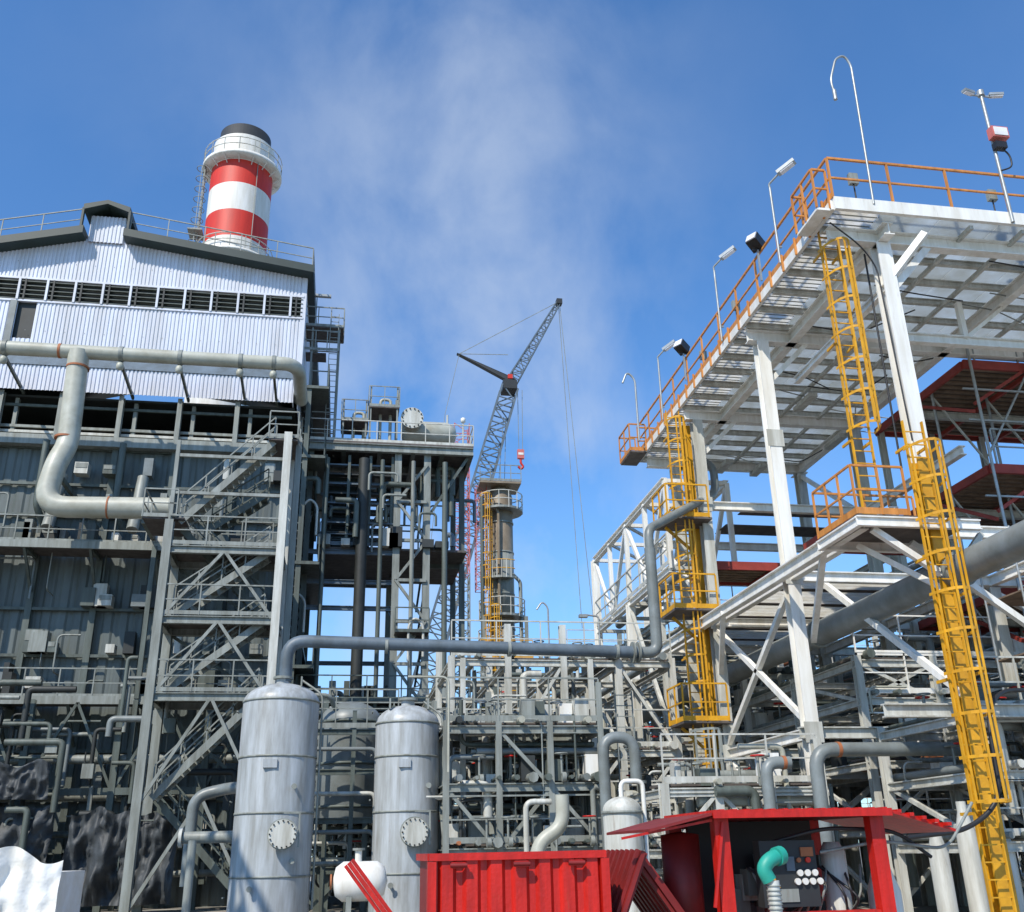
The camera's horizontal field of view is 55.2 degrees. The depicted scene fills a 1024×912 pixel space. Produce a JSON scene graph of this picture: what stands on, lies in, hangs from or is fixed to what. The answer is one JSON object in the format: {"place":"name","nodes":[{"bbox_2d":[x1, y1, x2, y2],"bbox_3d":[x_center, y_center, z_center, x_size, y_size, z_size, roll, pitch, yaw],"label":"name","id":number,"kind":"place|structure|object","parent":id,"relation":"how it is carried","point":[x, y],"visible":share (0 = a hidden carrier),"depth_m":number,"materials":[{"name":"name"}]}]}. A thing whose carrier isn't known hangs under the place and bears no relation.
{"place":"outdoors","nodes":[
{"label":"outdoors","id":0,"kind":"place"},
{"bbox_2d":[0,239,309,428],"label":"walls","id":1,"kind":"structure","parent":0,"point":[86,260],"depth_m":45.44,"materials":[{"name":"metal"}]},
{"bbox_2d":[0,275,303,319],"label":"louvre band","id":2,"kind":"object","parent":1,"relation":"attached to","point":[22,289],"visible":1,"depth_m":45.93,"materials":[{"name":"metal"}]},
{"bbox_2d":[0,340,306,540],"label":"steam pipe","id":3,"kind":"object","parent":1,"relation":"attached to","point":[50,499],"visible":0.95,"depth_m":40.53,"materials":[{"name":"grey metal"}]},
{"bbox_2d":[0,200,318,409],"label":"roof","id":4,"kind":"structure","parent":1,"relation":"on","point":[109,221],"depth_m":46.80,"materials":[{"name":"grey metal"}]},
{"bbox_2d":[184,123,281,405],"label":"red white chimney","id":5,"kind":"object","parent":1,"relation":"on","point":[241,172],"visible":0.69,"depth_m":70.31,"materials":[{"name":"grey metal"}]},
{"bbox_2d":[0,0,1023,856],"label":"sky","id":6,"kind":"structure","parent":0,"point":[453,171],"materials":[{"name":"blue"}]},
{"bbox_2d":[80,847,1023,911],"bbox_3d":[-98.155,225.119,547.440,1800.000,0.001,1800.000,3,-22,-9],"label":"ground","id":7,"kind":"structure","parent":0,"point":[335,904],"depth_m":34.51,"materials":[{"name":"concrete"}]},
{"bbox_2d":[0,846,84,911],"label":"white tarpaulin cover","id":8,"kind":"object","parent":7,"relation":"on","point":[29,882],"visible":1,"depth_m":14.81,"materials":[{"name":"white fabric"}]},
{"bbox_2d":[0,655,241,911],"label":"base pipework","id":9,"kind":"object","parent":7,"relation":"on","point":[95,849],"visible":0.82,"depth_m":34.16,"materials":[{"name":"grey metal"}]},
{"bbox_2d":[0,410,297,909],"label":"walls","id":10,"kind":"structure","parent":7,"relation":"on","point":[62,612],"depth_m":40.31,"materials":[{"name":"metal"}]},
{"bbox_2d":[0,513,273,910],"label":"galleries","id":11,"kind":"object","parent":10,"relation":"attached to","point":[24,541],"visible":0.59,"depth_m":39.04,"materials":[{"name":"grey metal"}]},
{"bbox_2d":[0,390,296,470],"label":"open storey","id":12,"kind":"object","parent":10,"relation":"on","point":[108,425],"visible":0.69,"depth_m":44.00,"materials":[{"name":"metal"}]},
{"bbox_2d":[287,365,330,690],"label":"side louvres","id":13,"kind":"object","parent":10,"relation":"attached to","point":[318,398],"visible":0.28,"depth_m":44.79,"materials":[{"name":"metal"}]},
{"bbox_2d":[118,410,302,911],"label":"stair tower","id":14,"kind":"structure","parent":7,"relation":"on","point":[172,620],"depth_m":35.72,"materials":[{"name":"white metal"}]},
{"bbox_2d":[221,675,323,911],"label":"process vessel","id":15,"kind":"object","parent":7,"relation":"on","point":[271,853],"visible":1,"depth_m":24.20,"materials":[{"name":"grey metal"}]},
{"bbox_2d":[308,688,398,911],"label":"domed storage tank","id":16,"kind":"object","parent":7,"relation":"on","point":[346,782],"visible":0.63,"depth_m":28.25,"materials":[{"name":"metal"}]},
{"bbox_2d":[330,848,386,911],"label":"horizontal drum","id":17,"kind":"object","parent":7,"relation":"on","point":[347,890],"visible":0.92,"depth_m":21.95,"materials":[{"name":"white paint"}]},
{"bbox_2d":[308,701,430,911],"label":"pipe rack","id":18,"kind":"object","parent":7,"relation":"on","point":[341,841],"visible":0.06,"depth_m":28.98,"materials":[{"name":"metal"}]},
{"bbox_2d":[309,697,430,911],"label":"pipe rack","id":19,"kind":"object","parent":7,"relation":"on","point":[316,888],"visible":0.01,"depth_m":33.43,"materials":[{"name":"metal"}]},
{"bbox_2d":[292,385,475,856],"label":"process tower structure","id":20,"kind":"object","parent":7,"relation":"on","point":[421,463],"visible":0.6,"depth_m":46.28,"materials":[{"name":"metal"}]},
{"bbox_2d":[304,293,344,456],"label":"ladder tower","id":21,"kind":"structure","parent":20,"relation":"on","point":[325,333],"depth_m":48.97,"materials":[{"name":"grey metal"}]},
{"bbox_2d":[367,697,443,911],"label":"process vessel","id":22,"kind":"object","parent":7,"relation":"on","point":[405,812],"visible":0.94,"depth_m":24.83,"materials":[{"name":"grey metal"}]},
{"bbox_2d":[454,423,487,711],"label":"red scaffold mast","id":23,"kind":"object","parent":7,"relation":"on","point":[468,615],"visible":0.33,"depth_m":62.49,"materials":[{"name":"red metal"}]},
{"bbox_2d":[279,459,718,847],"bbox_3d":[0.847,5.023,28.091,14.334,15.100,2.479,7,-24,-20],"label":"overhead pipe","id":24,"kind":"object","parent":7,"relation":"on","point":[634,652],"visible":0.88,"depth_m":27.26,"materials":[{"name":"grey metal"}]},
{"bbox_2d":[406,298,593,695],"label":"lattice boom crane","id":25,"kind":"object","parent":7,"relation":"on","point":[509,384],"visible":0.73,"depth_m":82.69,"materials":[{"name":"grey metal"}]},
{"bbox_2d":[476,464,533,803],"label":"distillation column","id":26,"kind":"structure","parent":7,"relation":"on","point":[501,511],"depth_m":61.90,"materials":[{"name":"grey metal"}]},
{"bbox_2d":[408,675,603,852],"bbox_3d":[0.003,9.133,25.964,5.900,5.920,4.497,3,-22,-9],"label":"pipe rack","id":27,"kind":"object","parent":7,"relation":"on","point":[545,749],"visible":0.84,"depth_m":25.01,"materials":[{"name":"grey metal"}]},
{"bbox_2d":[344,849,684,911],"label":"red waste skip","id":28,"kind":"object","parent":7,"relation":"on","point":[616,880],"visible":1,"depth_m":13.97,"materials":[{"name":"paint"}]},
{"bbox_2d":[422,619,682,860],"bbox_3d":[0.681,11.354,34.833,7.398,8.420,12.726,3,-22,-9],"label":"pipe rack","id":29,"kind":"object","parent":7,"relation":"on","point":[566,666],"visible":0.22,"depth_m":30.80,"materials":[{"name":"white metal"}]},
{"bbox_2d":[177,602,1023,911],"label":"pipe bends","id":30,"kind":"object","parent":7,"relation":"on","point":[939,860],"visible":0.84,"depth_m":22.53,"materials":[{"name":"grey metal"}]},
{"bbox_2d":[601,779,649,911],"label":"white storage tank","id":31,"kind":"object","parent":7,"relation":"on","point":[621,811],"visible":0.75,"depth_m":21.00,"materials":[{"name":"white metal"}]},
{"bbox_2d":[591,477,753,881],"bbox_3d":[5.810,9.246,37.228,2.600,13.925,11.000,3,-22,-9],"label":"truss gantry","id":32,"kind":"object","parent":7,"relation":"on","point":[628,608],"visible":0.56,"depth_m":38.26,"materials":[{"name":"white metal"}]},
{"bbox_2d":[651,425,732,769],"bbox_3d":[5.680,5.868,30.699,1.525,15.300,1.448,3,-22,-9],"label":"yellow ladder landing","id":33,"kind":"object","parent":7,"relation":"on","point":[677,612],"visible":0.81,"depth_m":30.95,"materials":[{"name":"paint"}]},
{"bbox_2d":[611,584,835,868],"bbox_3d":[7.333,11.697,39.373,6.640,10.929,10.429,3,-22,-9],"label":"pipe rack","id":34,"kind":"object","parent":7,"relation":"on","point":[786,672],"visible":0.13,"depth_m":36.62,"materials":[{"name":"white metal"}]},
{"bbox_2d":[617,733,839,876],"bbox_3d":[4.998,9.666,25.272,4.410,4.220,6.863,3,-22,-9],"label":"pipe rack","id":35,"kind":"object","parent":7,"relation":"on","point":[681,788],"visible":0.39,"depth_m":23.15,"materials":[{"name":"white metal"}]},
{"bbox_2d":[757,846,787,911],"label":"exhaust hose","id":36,"kind":"object","parent":7,"relation":"on","point":[771,859],"visible":1,"depth_m":13.91,"materials":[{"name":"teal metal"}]},
{"bbox_2d":[527,629,1023,872],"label":"pipe rack","id":37,"kind":"object","parent":7,"relation":"on","point":[662,719],"depth_m":48.84,"materials":[{"name":"grey metal"}]},
{"bbox_2d":[606,802,972,911],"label":"equipment shelter","id":38,"kind":"object","parent":7,"relation":"on","point":[710,859],"visible":0.92,"depth_m":15.10,"materials":[{"name":"paint"}]},
{"bbox_2d":[614,659,1023,809],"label":"grey access ladder","id":39,"kind":"object","parent":7,"relation":"on","point":[718,729],"visible":0.35,"depth_m":25.93,"materials":[{"name":"metal"}]},
{"bbox_2d":[618,157,1023,911],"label":"elevated steel platform","id":40,"kind":"structure","parent":7,"relation":"on","point":[762,391],"depth_m":26.76,"materials":[{"name":"white paint"}]},
{"bbox_2d":[622,373,639,440],"bbox_3d":[4.537,-1.907,37.498,0.576,2.854,0.080,3,-22,-9],"label":"gooseneck vent pipe","id":41,"kind":"object","parent":40,"relation":"on","point":[633,378],"visible":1,"depth_m":37.61,"materials":[{"name":"white metal"}]},
{"bbox_2d":[657,339,675,419],"bbox_3d":[5.678,-2.777,35.507,0.865,2.930,0.256,-19,-28,38],"label":"platform lamp","id":42,"kind":"object","parent":40,"relation":"attached to","point":[668,346],"visible":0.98,"depth_m":35.81,"materials":[{"name":"white metal"}]},
{"bbox_2d":[673,339,689,379],"bbox_3d":[5.787,-3.238,33.206,0.546,1.457,0.340,19,-29,-40],"label":"floodlight","id":43,"kind":"object","parent":40,"relation":"attached to","point":[681,347],"visible":1,"depth_m":33.27,"materials":[{"name":"black metal"}]},
{"bbox_2d":[663,410,714,767],"bbox_3d":[5.696,5.571,30.766,0.692,15.500,1.106,3,-22,-9],"label":"yellow caged ladder","id":44,"kind":"object","parent":40,"relation":"attached to","point":[689,529],"visible":0.71,"depth_m":31.17,"materials":[{"name":"metal"}]},
{"bbox_2d":[713,245,736,340],"bbox_3d":[6.642,-5.021,30.137,0.865,3.030,0.256,-19,-28,38],"label":"platform lamp","id":45,"kind":"object","parent":40,"relation":"attached to","point":[728,252],"visible":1,"depth_m":30.46,"materials":[{"name":"white metal"}]},
{"bbox_2d":[745,232,764,280],"bbox_3d":[6.836,-5.530,27.323,0.546,1.457,0.340,19,-29,-40],"label":"floodlight","id":46,"kind":"object","parent":40,"relation":"attached to","point":[755,242],"visible":0.98,"depth_m":27.38,"materials":[{"name":"black metal"}]},
{"bbox_2d":[768,158,796,263],"bbox_3d":[7.347,-6.577,26.190,0.865,2.930,0.256,-19,-28,38],"label":"platform lamp","id":47,"kind":"object","parent":40,"relation":"attached to","point":[784,168],"visible":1,"depth_m":26.50,"materials":[{"name":"white metal"}]},
{"bbox_2d":[625,520,1023,726],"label":"grey duct","id":48,"kind":"object","parent":40,"relation":"attached to","point":[1002,549],"visible":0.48,"depth_m":22.66,"materials":[{"name":"metal"}]},
{"bbox_2d":[813,231,880,513],"bbox_3d":[7.926,-2.092,22.796,0.692,7.650,1.106,3,-22,-9],"label":"yellow caged ladder","id":49,"kind":"object","parent":40,"relation":"attached to","point":[864,345],"visible":0.97,"depth_m":22.74,"materials":[{"name":"metal"}]},
{"bbox_2d":[830,55,874,203],"bbox_3d":[8.396,-8.161,24.264,0.688,4.584,0.100,3,-22,-9],"label":"gooseneck vent pipe","id":50,"kind":"object","parent":40,"relation":"attached to","point":[834,93],"visible":1,"depth_m":24.52,"materials":[{"name":"white metal"}]},
{"bbox_2d":[895,420,1016,911],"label":"yellow caged ladder","id":51,"kind":"object","parent":40,"relation":"attached to","point":[946,549],"visible":0.98,"depth_m":19.38,"materials":[{"name":"metal"}]},
{"bbox_2d":[906,688,1023,839],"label":"black cable","id":52,"kind":"object","parent":51,"relation":"attached to","point":[986,813],"visible":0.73,"depth_m":18.28,"materials":[{"name":"rubber"}]},
{"bbox_2d":[961,87,1014,222],"bbox_3d":[12.194,-7.614,24.568,1.165,4.050,0.359,3,-22,-9],"label":"twin arm lamp post","id":53,"kind":"object","parent":40,"relation":"on","point":[998,137],"visible":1,"depth_m":24.62,"materials":[{"name":"white metal"}]},
{"bbox_2d":[682,615,1023,905],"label":"pipe rack","id":54,"kind":"object","parent":7,"relation":"on","point":[861,698],"visible":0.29,"depth_m":27.21,"materials":[{"name":"white metal"}]},
{"bbox_2d":[691,348,1023,905],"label":"red access walkways","id":55,"kind":"structure","parent":7,"relation":"on","point":[979,402],"depth_m":30.87,"materials":[{"name":"metal"}]},
{"bbox_2d":[777,555,1023,902],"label":"pipe rack","id":56,"kind":"object","parent":7,"relation":"on","point":[846,677],"visible":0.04,"depth_m":34.85,"materials":[{"name":"white metal"}]},
{"bbox_2d":[874,656,1023,911],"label":"pipe rack","id":57,"kind":"object","parent":7,"relation":"on","point":[946,773],"visible":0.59,"depth_m":23.01,"materials":[{"name":"white metal"}]},
{"bbox_2d":[980,525,1023,790],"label":"scaffold tower","id":58,"kind":"structure","parent":7,"relation":"on","point":[1016,598],"depth_m":25.22,"materials":[{"name":"grey metal"}]}
]}

